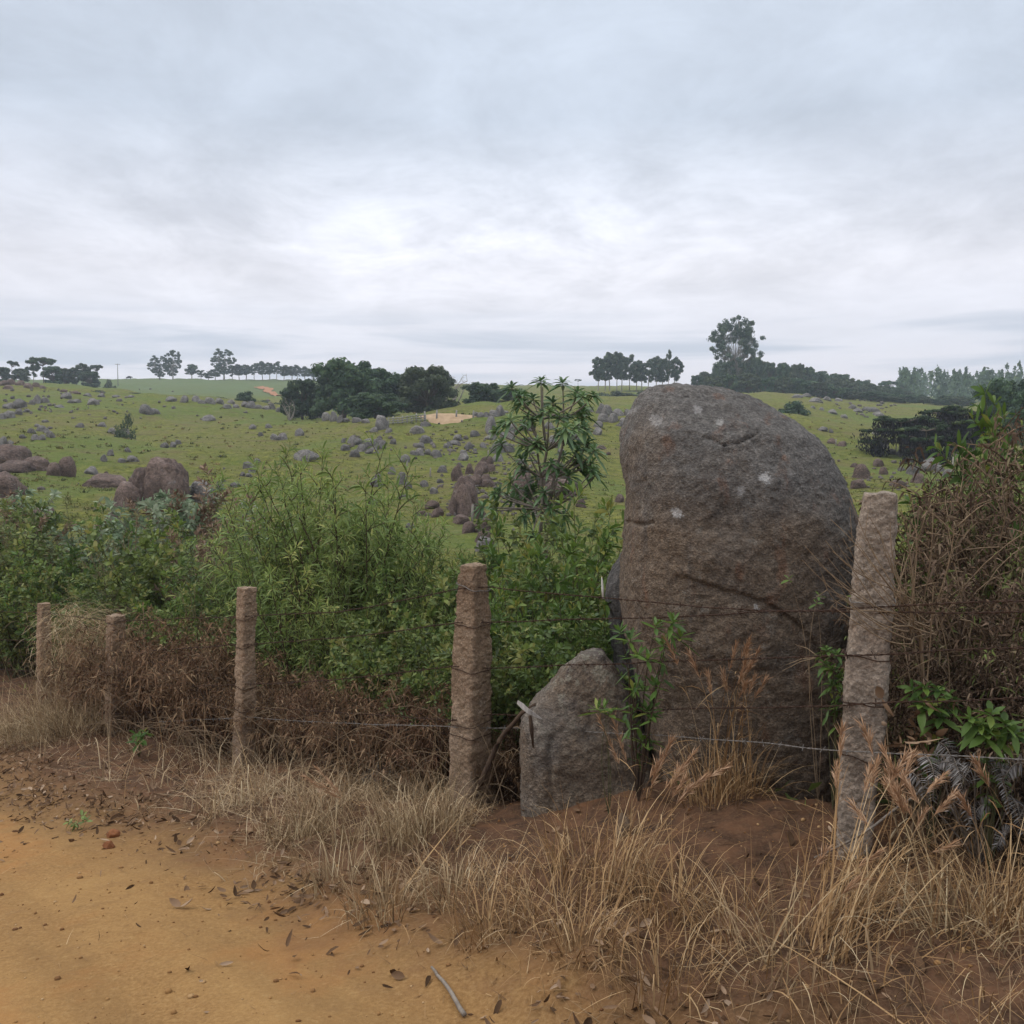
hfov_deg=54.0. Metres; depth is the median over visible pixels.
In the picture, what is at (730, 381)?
broadleaf tree
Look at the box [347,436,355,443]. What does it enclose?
boulder
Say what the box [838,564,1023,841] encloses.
withered thicket
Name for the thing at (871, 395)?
broadleaf tree
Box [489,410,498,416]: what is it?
boulder
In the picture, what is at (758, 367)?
broadleaf tree
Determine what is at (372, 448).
boulder
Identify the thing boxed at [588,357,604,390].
eucalyptus tree
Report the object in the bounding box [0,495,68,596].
leafy shrub
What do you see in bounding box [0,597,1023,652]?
barbed wire
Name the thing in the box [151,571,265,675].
leafy shrub
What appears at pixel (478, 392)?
broadleaf tree
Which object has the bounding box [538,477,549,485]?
boulder
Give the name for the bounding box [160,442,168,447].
boulder
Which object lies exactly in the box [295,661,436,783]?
dry bracken
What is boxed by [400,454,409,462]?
boulder
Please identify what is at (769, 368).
broadleaf tree
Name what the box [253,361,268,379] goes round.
eucalyptus tree
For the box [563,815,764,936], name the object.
straw tuft
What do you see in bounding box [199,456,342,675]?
feathery shrub
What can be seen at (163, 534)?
bright leafed shrub
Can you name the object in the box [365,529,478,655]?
feathery shrub
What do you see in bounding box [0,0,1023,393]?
sky
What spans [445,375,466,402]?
dead tree
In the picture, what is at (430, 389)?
broadleaf tree
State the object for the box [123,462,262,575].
dry flowering shrub
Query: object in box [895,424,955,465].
conifer tree
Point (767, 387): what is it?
broadleaf tree
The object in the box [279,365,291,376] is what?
eucalyptus tree
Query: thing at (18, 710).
straw tuft
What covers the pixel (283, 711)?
dry bracken
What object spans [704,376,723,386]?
broadleaf tree
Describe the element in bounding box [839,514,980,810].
withered thicket
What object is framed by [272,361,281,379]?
eucalyptus tree
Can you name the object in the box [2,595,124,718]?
hanging straw
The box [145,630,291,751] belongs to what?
dry bracken
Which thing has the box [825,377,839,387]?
broadleaf tree
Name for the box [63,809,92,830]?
weed
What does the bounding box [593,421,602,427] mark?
boulder
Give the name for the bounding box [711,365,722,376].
broadleaf tree
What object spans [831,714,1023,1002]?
grass clump
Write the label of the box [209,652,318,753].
dry bracken
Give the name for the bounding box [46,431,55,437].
boulder
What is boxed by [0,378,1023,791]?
pasture
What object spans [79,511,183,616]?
wispy shrub
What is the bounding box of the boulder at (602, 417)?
[598,413,608,421]
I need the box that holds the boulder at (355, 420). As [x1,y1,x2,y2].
[352,417,360,422]
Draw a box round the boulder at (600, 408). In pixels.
[595,403,603,413]
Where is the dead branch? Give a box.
[478,703,535,785]
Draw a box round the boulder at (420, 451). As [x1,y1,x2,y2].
[416,448,423,455]
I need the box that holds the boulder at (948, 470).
[942,469,951,476]
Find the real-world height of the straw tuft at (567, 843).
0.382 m
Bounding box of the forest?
[896,361,1023,401]
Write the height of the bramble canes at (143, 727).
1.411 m
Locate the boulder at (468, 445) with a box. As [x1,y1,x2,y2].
[464,442,472,448]
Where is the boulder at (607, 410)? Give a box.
[601,405,612,415]
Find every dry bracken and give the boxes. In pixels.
[30,620,169,723]
[47,606,186,724]
[65,602,235,735]
[90,610,230,734]
[111,615,282,748]
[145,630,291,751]
[158,637,309,760]
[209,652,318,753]
[222,658,341,759]
[256,670,343,757]
[274,667,381,774]
[286,672,391,774]
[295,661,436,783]
[326,679,445,782]
[344,671,450,794]
[371,682,451,791]
[441,712,520,798]
[470,715,520,801]
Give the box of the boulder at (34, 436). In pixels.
[31,434,37,439]
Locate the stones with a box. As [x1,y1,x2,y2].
[3,388,957,530]
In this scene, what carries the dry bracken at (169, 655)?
on the verge soil
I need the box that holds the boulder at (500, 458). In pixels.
[492,454,503,461]
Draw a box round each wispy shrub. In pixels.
[0,492,120,629]
[0,505,61,647]
[61,552,150,664]
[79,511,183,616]
[152,586,220,657]
[159,498,261,648]
[393,545,458,616]
[477,498,607,639]
[899,492,986,664]
[907,470,1021,614]
[939,521,1023,840]
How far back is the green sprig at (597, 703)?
4.90 m
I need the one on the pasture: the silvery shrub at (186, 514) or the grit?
the silvery shrub at (186, 514)
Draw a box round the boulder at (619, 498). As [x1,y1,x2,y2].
[615,494,623,502]
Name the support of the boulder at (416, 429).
on the pasture
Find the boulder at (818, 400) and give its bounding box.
[809,397,822,402]
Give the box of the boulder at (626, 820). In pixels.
[614,813,630,837]
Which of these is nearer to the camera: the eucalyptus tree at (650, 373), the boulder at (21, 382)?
the boulder at (21, 382)
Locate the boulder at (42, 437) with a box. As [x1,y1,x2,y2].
[38,434,45,439]
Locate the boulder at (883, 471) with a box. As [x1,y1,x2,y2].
[879,467,887,474]
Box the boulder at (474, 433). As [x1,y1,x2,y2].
[470,430,479,436]
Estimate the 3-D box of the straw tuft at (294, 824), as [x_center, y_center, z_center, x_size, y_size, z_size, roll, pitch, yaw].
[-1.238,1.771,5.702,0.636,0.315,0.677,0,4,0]
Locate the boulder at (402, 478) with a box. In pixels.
[396,472,407,484]
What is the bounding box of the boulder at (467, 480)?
[447,475,478,509]
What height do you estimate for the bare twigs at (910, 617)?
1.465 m
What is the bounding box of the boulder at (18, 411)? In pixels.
[15,408,21,414]
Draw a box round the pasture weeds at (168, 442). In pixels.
[2,395,1022,589]
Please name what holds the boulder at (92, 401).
on the pasture
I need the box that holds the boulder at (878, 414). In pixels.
[872,412,884,416]
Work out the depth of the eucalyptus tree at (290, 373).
405.08 m
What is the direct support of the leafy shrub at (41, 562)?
on the verge soil
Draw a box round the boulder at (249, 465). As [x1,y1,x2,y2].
[243,461,254,468]
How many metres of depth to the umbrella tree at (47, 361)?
237.72 m
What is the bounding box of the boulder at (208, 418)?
[202,415,215,420]
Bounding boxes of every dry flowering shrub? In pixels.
[0,488,112,592]
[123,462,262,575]
[153,498,260,632]
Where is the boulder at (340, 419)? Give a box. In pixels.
[337,415,342,422]
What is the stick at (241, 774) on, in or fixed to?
on the verge soil
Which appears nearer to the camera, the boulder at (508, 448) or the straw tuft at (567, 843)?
the straw tuft at (567, 843)
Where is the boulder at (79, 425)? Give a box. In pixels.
[75,423,83,427]
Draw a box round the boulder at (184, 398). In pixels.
[180,395,188,402]
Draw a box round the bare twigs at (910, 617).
[802,498,966,838]
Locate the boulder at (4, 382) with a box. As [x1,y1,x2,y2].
[0,380,8,385]
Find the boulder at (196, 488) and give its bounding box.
[190,480,216,503]
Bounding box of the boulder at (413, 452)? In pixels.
[410,450,418,455]
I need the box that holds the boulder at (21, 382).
[15,380,24,385]
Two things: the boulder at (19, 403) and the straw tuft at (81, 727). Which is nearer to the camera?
the straw tuft at (81, 727)
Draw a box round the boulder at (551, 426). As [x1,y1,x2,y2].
[545,422,554,429]
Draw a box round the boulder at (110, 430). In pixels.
[108,428,115,433]
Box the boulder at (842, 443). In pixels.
[837,441,846,446]
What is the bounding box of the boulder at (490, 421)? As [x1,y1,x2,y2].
[485,415,495,434]
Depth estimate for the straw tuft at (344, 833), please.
5.57 m
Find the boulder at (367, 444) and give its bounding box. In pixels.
[363,438,379,449]
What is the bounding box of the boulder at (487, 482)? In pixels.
[481,479,495,486]
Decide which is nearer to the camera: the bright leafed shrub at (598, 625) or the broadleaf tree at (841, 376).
the bright leafed shrub at (598, 625)
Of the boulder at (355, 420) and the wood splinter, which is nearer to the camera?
the wood splinter
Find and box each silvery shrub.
[0,486,101,568]
[15,497,220,594]
[48,491,266,579]
[68,484,297,590]
[76,489,321,590]
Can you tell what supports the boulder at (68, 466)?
on the pasture
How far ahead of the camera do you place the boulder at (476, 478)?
52.95 m
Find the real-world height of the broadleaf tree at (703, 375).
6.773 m
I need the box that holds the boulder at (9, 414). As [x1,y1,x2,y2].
[4,410,15,417]
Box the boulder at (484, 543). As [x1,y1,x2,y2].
[475,536,495,551]
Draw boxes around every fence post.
[35,602,51,710]
[103,613,125,735]
[232,586,257,767]
[449,562,492,808]
[836,491,897,860]
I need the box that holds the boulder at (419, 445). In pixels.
[414,442,424,447]
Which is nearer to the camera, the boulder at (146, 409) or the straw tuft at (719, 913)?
the straw tuft at (719, 913)
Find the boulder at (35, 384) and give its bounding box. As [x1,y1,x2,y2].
[32,382,39,386]
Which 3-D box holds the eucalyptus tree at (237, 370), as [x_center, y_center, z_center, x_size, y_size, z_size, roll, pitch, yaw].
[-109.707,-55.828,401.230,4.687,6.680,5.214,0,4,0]
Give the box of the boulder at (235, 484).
[230,482,240,487]
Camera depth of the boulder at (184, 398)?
130.51 m
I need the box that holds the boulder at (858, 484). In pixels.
[850,479,866,488]
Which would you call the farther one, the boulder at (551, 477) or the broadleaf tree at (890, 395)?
the broadleaf tree at (890, 395)
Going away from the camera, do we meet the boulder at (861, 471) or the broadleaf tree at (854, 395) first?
the boulder at (861, 471)
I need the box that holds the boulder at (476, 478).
[470,473,481,486]
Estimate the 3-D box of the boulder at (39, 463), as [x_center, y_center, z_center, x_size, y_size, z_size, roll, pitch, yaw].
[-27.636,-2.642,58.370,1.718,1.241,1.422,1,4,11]
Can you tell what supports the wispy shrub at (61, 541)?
on the verge soil
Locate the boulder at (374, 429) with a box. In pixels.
[369,427,377,432]
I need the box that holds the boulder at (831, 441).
[827,438,834,443]
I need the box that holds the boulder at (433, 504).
[425,500,439,508]
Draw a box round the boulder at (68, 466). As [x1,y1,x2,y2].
[59,456,76,476]
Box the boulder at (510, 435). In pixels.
[506,431,514,439]
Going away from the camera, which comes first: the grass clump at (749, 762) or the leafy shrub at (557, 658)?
the grass clump at (749, 762)
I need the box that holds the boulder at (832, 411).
[828,409,836,414]
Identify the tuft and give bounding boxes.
[0,642,135,755]
[0,645,106,749]
[0,654,83,743]
[0,667,79,740]
[0,683,78,743]
[0,683,83,755]
[0,688,143,751]
[4,677,146,753]
[236,783,346,853]
[268,761,389,838]
[280,821,390,899]
[298,787,402,855]
[314,843,442,939]
[346,771,458,839]
[359,768,498,870]
[361,762,417,783]
[383,755,496,835]
[388,824,519,914]
[404,846,588,960]
[456,831,642,929]
[478,844,665,993]
[491,783,660,891]
[561,884,776,1023]
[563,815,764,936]
[620,828,820,971]
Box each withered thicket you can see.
[804,485,1019,809]
[819,574,1004,817]
[827,435,1023,798]
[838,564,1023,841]
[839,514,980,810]
[842,408,1023,683]
[857,413,1023,671]
[885,566,1023,838]
[886,552,1023,858]
[893,459,1022,652]
[895,461,1023,683]
[905,407,1023,625]
[927,569,1023,863]
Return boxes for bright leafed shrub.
[0,551,101,684]
[52,519,171,614]
[123,565,206,663]
[129,519,218,651]
[426,509,594,640]
[484,521,622,658]
[488,585,551,705]
[490,548,594,692]
[511,571,612,696]
[512,481,624,647]
[893,473,1023,650]
[897,392,1023,555]
[898,381,1013,572]
[936,429,1023,548]
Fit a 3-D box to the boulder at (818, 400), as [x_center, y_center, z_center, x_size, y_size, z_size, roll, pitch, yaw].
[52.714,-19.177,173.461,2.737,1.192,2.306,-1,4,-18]
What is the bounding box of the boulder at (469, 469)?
[465,463,473,473]
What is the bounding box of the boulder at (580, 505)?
[575,499,586,507]
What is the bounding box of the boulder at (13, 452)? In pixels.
[0,444,31,463]
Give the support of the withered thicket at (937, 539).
on the verge soil
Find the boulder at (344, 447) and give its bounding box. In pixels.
[340,444,349,450]
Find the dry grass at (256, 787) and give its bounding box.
[0,665,1023,1023]
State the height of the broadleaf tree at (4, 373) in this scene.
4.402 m
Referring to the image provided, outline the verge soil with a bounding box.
[0,650,1023,1023]
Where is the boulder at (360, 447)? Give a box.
[356,444,364,451]
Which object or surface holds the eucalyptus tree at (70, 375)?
on the pasture
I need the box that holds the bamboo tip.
[601,577,603,598]
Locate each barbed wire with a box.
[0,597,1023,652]
[0,644,1023,687]
[0,692,1023,720]
[2,586,1023,621]
[159,717,1023,762]
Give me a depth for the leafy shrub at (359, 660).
7.22 m
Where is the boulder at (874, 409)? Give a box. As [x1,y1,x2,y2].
[870,407,879,411]
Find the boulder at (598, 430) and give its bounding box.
[592,427,601,434]
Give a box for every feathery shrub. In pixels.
[168,517,275,648]
[192,499,289,671]
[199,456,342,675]
[222,581,308,685]
[225,507,359,732]
[232,438,393,683]
[244,455,376,683]
[248,432,418,700]
[272,446,439,699]
[290,546,397,704]
[294,470,453,655]
[341,497,456,662]
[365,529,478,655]
[428,551,477,634]
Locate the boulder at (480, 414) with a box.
[477,412,483,416]
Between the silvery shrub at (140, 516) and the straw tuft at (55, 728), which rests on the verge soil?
the straw tuft at (55, 728)
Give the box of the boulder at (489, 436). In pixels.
[485,434,496,439]
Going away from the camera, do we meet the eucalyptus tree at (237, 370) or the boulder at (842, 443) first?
the boulder at (842, 443)
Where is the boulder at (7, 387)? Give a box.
[3,385,12,388]
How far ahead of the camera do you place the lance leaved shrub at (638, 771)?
4.98 m
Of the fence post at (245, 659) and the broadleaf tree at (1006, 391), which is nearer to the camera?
the fence post at (245, 659)
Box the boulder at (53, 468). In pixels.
[46,462,60,475]
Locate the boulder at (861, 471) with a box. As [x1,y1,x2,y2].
[852,464,869,478]
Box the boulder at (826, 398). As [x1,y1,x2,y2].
[823,396,831,400]
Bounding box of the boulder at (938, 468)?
[936,465,944,471]
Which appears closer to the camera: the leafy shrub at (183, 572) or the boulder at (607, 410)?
the leafy shrub at (183, 572)
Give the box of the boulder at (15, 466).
[0,460,35,472]
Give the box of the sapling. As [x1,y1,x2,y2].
[469,375,608,578]
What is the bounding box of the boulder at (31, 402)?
[28,400,34,404]
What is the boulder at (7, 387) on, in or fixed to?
on the pasture
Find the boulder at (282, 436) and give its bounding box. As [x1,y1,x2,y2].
[278,433,287,439]
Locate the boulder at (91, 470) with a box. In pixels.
[84,466,97,474]
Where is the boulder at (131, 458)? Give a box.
[126,455,137,461]
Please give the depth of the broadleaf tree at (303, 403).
123.81 m
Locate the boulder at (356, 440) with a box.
[352,437,362,444]
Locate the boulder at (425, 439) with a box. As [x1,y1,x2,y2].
[420,435,432,443]
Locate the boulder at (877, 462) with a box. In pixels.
[873,458,883,466]
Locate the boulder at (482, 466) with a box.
[473,461,488,473]
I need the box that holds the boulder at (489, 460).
[480,456,493,464]
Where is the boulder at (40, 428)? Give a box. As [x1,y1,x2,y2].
[36,425,45,431]
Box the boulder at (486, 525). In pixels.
[474,518,500,534]
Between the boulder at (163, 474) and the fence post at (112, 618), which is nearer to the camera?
the fence post at (112, 618)
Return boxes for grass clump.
[298,764,450,869]
[593,733,733,907]
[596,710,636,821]
[621,634,812,821]
[650,841,916,1023]
[665,641,817,808]
[779,720,982,965]
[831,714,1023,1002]
[884,751,1023,967]
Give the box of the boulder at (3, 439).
[0,436,7,444]
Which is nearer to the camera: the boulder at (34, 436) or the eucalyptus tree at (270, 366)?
the boulder at (34, 436)
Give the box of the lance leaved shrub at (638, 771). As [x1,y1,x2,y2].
[607,611,698,800]
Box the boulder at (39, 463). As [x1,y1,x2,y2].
[25,456,49,470]
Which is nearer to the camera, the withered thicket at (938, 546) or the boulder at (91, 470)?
the withered thicket at (938, 546)
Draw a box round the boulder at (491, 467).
[489,464,495,471]
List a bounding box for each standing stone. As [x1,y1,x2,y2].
[519,648,655,816]
[619,382,858,803]
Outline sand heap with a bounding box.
[419,413,475,423]
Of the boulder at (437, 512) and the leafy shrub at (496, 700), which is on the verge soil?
the leafy shrub at (496, 700)
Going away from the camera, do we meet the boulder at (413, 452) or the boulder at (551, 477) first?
the boulder at (551, 477)
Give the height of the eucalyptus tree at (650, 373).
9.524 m
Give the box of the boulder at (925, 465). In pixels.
[921,457,939,470]
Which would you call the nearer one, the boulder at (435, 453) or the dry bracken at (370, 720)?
the dry bracken at (370, 720)
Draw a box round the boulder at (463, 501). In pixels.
[455,483,473,516]
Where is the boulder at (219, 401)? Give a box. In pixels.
[215,398,223,403]
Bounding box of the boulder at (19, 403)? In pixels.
[12,399,26,408]
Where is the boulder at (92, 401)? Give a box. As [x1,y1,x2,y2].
[88,398,99,404]
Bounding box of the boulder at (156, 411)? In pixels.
[152,408,160,413]
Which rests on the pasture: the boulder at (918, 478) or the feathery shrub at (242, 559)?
the boulder at (918, 478)
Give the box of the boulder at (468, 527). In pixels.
[462,521,474,533]
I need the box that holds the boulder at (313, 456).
[293,449,319,461]
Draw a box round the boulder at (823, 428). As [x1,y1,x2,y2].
[818,426,827,431]
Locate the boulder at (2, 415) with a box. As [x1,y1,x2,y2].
[0,413,5,418]
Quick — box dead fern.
[898,738,1023,863]
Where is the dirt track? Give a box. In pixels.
[254,386,281,395]
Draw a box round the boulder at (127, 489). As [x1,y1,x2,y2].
[113,481,140,507]
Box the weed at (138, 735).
[126,728,153,756]
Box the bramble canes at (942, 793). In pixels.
[882,510,1023,857]
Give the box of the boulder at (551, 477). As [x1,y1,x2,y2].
[544,459,570,478]
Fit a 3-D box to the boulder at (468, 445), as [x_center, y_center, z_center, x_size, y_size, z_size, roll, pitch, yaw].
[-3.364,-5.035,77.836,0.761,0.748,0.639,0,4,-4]
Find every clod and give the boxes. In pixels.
[102,841,114,848]
[106,829,120,837]
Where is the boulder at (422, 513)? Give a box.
[417,511,425,515]
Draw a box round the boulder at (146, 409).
[139,404,154,414]
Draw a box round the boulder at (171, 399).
[165,396,176,401]
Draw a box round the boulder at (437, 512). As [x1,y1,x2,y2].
[431,507,443,517]
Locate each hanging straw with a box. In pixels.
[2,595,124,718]
[11,601,133,720]
[27,603,148,720]
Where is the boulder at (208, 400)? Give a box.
[204,397,215,404]
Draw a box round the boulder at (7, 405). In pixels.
[2,402,12,408]
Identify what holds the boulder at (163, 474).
on the pasture
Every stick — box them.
[213,764,273,781]
[431,966,466,1016]
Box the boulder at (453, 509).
[449,497,456,514]
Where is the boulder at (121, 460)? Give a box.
[118,458,126,462]
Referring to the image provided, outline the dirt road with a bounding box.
[0,779,687,1023]
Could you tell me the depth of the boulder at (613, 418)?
95.02 m
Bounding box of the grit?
[0,734,1020,1023]
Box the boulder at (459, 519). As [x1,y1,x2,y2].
[453,514,469,524]
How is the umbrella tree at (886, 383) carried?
on the pasture
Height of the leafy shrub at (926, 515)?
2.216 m
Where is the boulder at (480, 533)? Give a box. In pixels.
[475,530,490,542]
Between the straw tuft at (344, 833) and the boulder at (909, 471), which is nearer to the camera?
the straw tuft at (344, 833)
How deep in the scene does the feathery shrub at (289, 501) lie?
9.75 m
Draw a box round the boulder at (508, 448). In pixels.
[504,443,514,452]
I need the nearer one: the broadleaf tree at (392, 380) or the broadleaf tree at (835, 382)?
the broadleaf tree at (392, 380)
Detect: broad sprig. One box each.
[894,679,964,849]
[953,700,1023,872]
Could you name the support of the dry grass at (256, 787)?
on the verge soil
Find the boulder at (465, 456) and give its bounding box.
[457,453,468,460]
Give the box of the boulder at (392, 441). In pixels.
[389,439,396,444]
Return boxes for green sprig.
[579,698,624,813]
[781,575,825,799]
[811,645,845,808]
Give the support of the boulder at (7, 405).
on the pasture
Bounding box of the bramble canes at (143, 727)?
[34,676,519,812]
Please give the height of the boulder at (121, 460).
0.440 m
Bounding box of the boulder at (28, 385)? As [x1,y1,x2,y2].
[23,383,32,388]
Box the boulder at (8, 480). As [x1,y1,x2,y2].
[0,471,27,497]
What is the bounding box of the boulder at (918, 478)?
[910,473,923,483]
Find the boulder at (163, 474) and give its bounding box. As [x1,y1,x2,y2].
[143,456,189,504]
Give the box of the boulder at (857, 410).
[853,408,862,412]
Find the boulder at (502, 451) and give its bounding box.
[490,442,503,453]
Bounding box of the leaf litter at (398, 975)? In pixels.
[0,701,1022,1023]
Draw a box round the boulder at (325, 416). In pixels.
[321,412,329,420]
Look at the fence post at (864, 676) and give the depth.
3.98 m
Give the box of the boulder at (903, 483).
[889,480,906,486]
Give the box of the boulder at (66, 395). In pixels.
[61,392,71,398]
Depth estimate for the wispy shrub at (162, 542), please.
12.07 m
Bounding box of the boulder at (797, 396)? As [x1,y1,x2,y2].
[791,394,802,397]
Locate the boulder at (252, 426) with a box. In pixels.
[249,424,255,428]
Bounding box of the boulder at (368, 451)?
[365,449,372,453]
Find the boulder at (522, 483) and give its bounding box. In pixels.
[510,469,535,501]
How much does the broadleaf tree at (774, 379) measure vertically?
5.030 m
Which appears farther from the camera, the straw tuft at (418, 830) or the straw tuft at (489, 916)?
the straw tuft at (418, 830)
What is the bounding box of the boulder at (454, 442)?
[450,440,460,444]
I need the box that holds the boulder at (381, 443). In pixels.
[379,440,385,448]
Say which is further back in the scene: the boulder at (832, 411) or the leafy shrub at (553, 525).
the boulder at (832, 411)
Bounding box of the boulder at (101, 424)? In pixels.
[97,422,105,426]
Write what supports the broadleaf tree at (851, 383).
on the pasture
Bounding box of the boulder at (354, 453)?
[349,449,359,456]
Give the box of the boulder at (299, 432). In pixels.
[295,428,303,435]
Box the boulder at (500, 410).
[496,405,504,415]
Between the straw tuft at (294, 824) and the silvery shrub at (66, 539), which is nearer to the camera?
the straw tuft at (294, 824)
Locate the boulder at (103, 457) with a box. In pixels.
[100,454,106,461]
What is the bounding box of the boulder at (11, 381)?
[7,379,15,384]
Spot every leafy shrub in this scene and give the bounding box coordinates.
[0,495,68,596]
[0,496,123,657]
[0,502,168,664]
[0,546,90,679]
[0,581,44,667]
[17,558,130,689]
[61,571,209,660]
[82,507,245,638]
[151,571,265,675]
[171,527,303,673]
[324,617,433,726]
[327,565,452,698]
[332,619,442,725]
[334,616,503,720]
[367,564,509,671]
[370,617,450,765]
[400,610,529,765]
[401,547,553,659]
[419,611,545,744]
[426,495,574,617]
[433,612,610,789]
[491,597,631,739]
[500,502,621,624]
[508,613,631,706]
[511,511,622,634]
[513,585,612,695]
[891,540,1023,829]
[895,534,910,566]
[898,490,952,582]
[931,470,1023,634]
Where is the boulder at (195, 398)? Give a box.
[192,396,199,401]
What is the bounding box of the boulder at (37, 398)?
[33,394,41,403]
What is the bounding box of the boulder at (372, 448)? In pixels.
[370,446,378,453]
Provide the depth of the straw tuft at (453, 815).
5.47 m
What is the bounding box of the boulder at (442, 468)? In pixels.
[437,465,447,472]
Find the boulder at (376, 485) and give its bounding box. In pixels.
[370,477,382,486]
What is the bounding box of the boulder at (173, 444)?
[169,442,176,447]
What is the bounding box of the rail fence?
[388,413,425,424]
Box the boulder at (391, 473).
[388,467,395,474]
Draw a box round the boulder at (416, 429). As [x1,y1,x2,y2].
[412,425,424,433]
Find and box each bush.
[103,379,116,387]
[234,391,255,401]
[596,392,611,396]
[605,391,626,395]
[778,400,810,415]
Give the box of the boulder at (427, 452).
[424,449,430,454]
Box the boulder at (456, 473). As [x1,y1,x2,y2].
[451,464,462,480]
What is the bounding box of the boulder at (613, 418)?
[608,413,617,422]
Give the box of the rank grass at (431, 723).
[67,664,663,786]
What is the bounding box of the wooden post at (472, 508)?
[471,504,473,521]
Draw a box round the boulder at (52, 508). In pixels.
[29,506,54,515]
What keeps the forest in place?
on the pasture
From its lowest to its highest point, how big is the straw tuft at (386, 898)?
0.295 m
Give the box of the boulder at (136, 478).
[128,467,145,500]
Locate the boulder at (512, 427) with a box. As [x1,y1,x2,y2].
[508,423,515,432]
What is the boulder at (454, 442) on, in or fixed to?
on the pasture
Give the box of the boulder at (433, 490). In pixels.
[429,487,438,493]
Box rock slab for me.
[605,553,656,780]
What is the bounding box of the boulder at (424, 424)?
[420,421,430,426]
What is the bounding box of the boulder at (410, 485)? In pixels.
[404,482,412,488]
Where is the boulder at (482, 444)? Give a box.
[480,442,486,447]
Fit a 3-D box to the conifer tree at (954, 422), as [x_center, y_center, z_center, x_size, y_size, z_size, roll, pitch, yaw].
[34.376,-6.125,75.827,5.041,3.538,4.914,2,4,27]
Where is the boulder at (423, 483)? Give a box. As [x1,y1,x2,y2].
[420,480,428,486]
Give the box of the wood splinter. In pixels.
[517,700,541,719]
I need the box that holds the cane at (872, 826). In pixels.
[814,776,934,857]
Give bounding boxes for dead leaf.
[169,898,191,906]
[875,686,893,716]
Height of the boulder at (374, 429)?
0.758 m
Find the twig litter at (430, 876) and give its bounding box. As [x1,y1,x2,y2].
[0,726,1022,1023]
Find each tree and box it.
[0,367,11,380]
[7,360,19,366]
[11,368,30,381]
[25,357,40,382]
[25,357,56,382]
[40,366,62,383]
[60,368,77,384]
[67,367,78,382]
[72,363,90,382]
[76,371,100,387]
[89,365,102,387]
[113,414,135,438]
[147,355,169,379]
[162,350,181,379]
[184,364,199,378]
[197,370,204,376]
[204,372,215,379]
[207,369,221,379]
[210,348,236,379]
[228,368,234,379]
[231,364,243,379]
[238,364,252,379]
[249,363,258,379]
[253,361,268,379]
[264,362,276,378]
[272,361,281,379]
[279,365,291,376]
[279,378,322,419]
[280,398,297,419]
[285,366,296,375]
[291,365,301,379]
[297,366,308,378]
[303,369,314,379]
[308,357,382,417]
[347,392,408,419]
[352,367,401,404]
[390,374,413,412]
[396,364,460,412]
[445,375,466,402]
[460,382,504,403]
[494,388,527,400]
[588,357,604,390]
[602,354,612,390]
[606,352,612,390]
[607,351,623,390]
[617,352,628,391]
[624,354,633,389]
[627,361,644,391]
[634,360,645,389]
[642,359,658,386]
[650,356,665,384]
[659,359,669,384]
[664,349,673,383]
[666,356,684,382]
[691,375,703,384]
[699,371,709,384]
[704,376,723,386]
[706,315,765,375]
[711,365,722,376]
[722,373,739,391]
[737,372,761,392]
[753,357,763,392]
[758,377,774,391]
[761,362,775,378]
[766,377,780,391]
[773,376,793,393]
[777,363,789,377]
[789,363,803,379]
[790,378,814,393]
[796,367,814,380]
[804,380,822,397]
[807,382,827,396]
[811,371,826,391]
[822,384,835,397]
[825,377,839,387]
[826,387,847,397]
[832,374,849,378]
[838,378,858,391]
[838,388,855,398]
[844,391,862,399]
[852,415,935,456]
[855,380,870,398]
[859,383,876,392]
[860,391,886,400]
[877,385,890,395]
[878,380,899,386]
[879,396,902,400]
[888,394,904,400]
[890,387,904,394]
[891,395,920,402]
[895,405,978,450]
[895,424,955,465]
[913,396,933,403]
[932,398,948,404]
[933,407,1001,450]
[937,395,956,404]
[950,396,969,404]
[959,397,976,406]
[972,377,1023,448]
[1002,390,1023,446]
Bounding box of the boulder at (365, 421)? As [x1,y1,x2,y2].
[361,419,369,422]
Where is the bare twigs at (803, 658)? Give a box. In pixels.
[783,644,816,670]
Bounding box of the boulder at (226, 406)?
[223,404,231,408]
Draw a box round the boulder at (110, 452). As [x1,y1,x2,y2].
[106,449,113,455]
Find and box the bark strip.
[528,715,533,747]
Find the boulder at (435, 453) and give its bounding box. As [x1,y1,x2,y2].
[430,449,441,456]
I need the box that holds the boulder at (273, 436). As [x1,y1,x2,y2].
[270,434,277,439]
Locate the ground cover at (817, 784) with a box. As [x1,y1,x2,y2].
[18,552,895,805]
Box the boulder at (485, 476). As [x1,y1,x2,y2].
[481,474,489,480]
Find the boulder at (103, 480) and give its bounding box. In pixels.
[82,473,125,488]
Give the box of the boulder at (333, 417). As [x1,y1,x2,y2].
[330,411,337,421]
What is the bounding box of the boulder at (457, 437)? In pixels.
[453,434,462,440]
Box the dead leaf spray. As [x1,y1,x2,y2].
[881,700,955,773]
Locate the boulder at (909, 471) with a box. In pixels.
[906,465,919,474]
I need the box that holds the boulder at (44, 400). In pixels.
[41,397,49,402]
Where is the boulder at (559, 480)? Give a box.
[545,478,577,494]
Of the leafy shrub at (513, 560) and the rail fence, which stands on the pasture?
the rail fence
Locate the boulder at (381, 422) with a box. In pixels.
[375,415,388,429]
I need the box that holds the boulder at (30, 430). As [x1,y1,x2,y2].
[27,428,35,433]
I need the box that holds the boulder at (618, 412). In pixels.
[612,409,623,415]
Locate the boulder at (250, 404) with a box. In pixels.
[245,401,255,408]

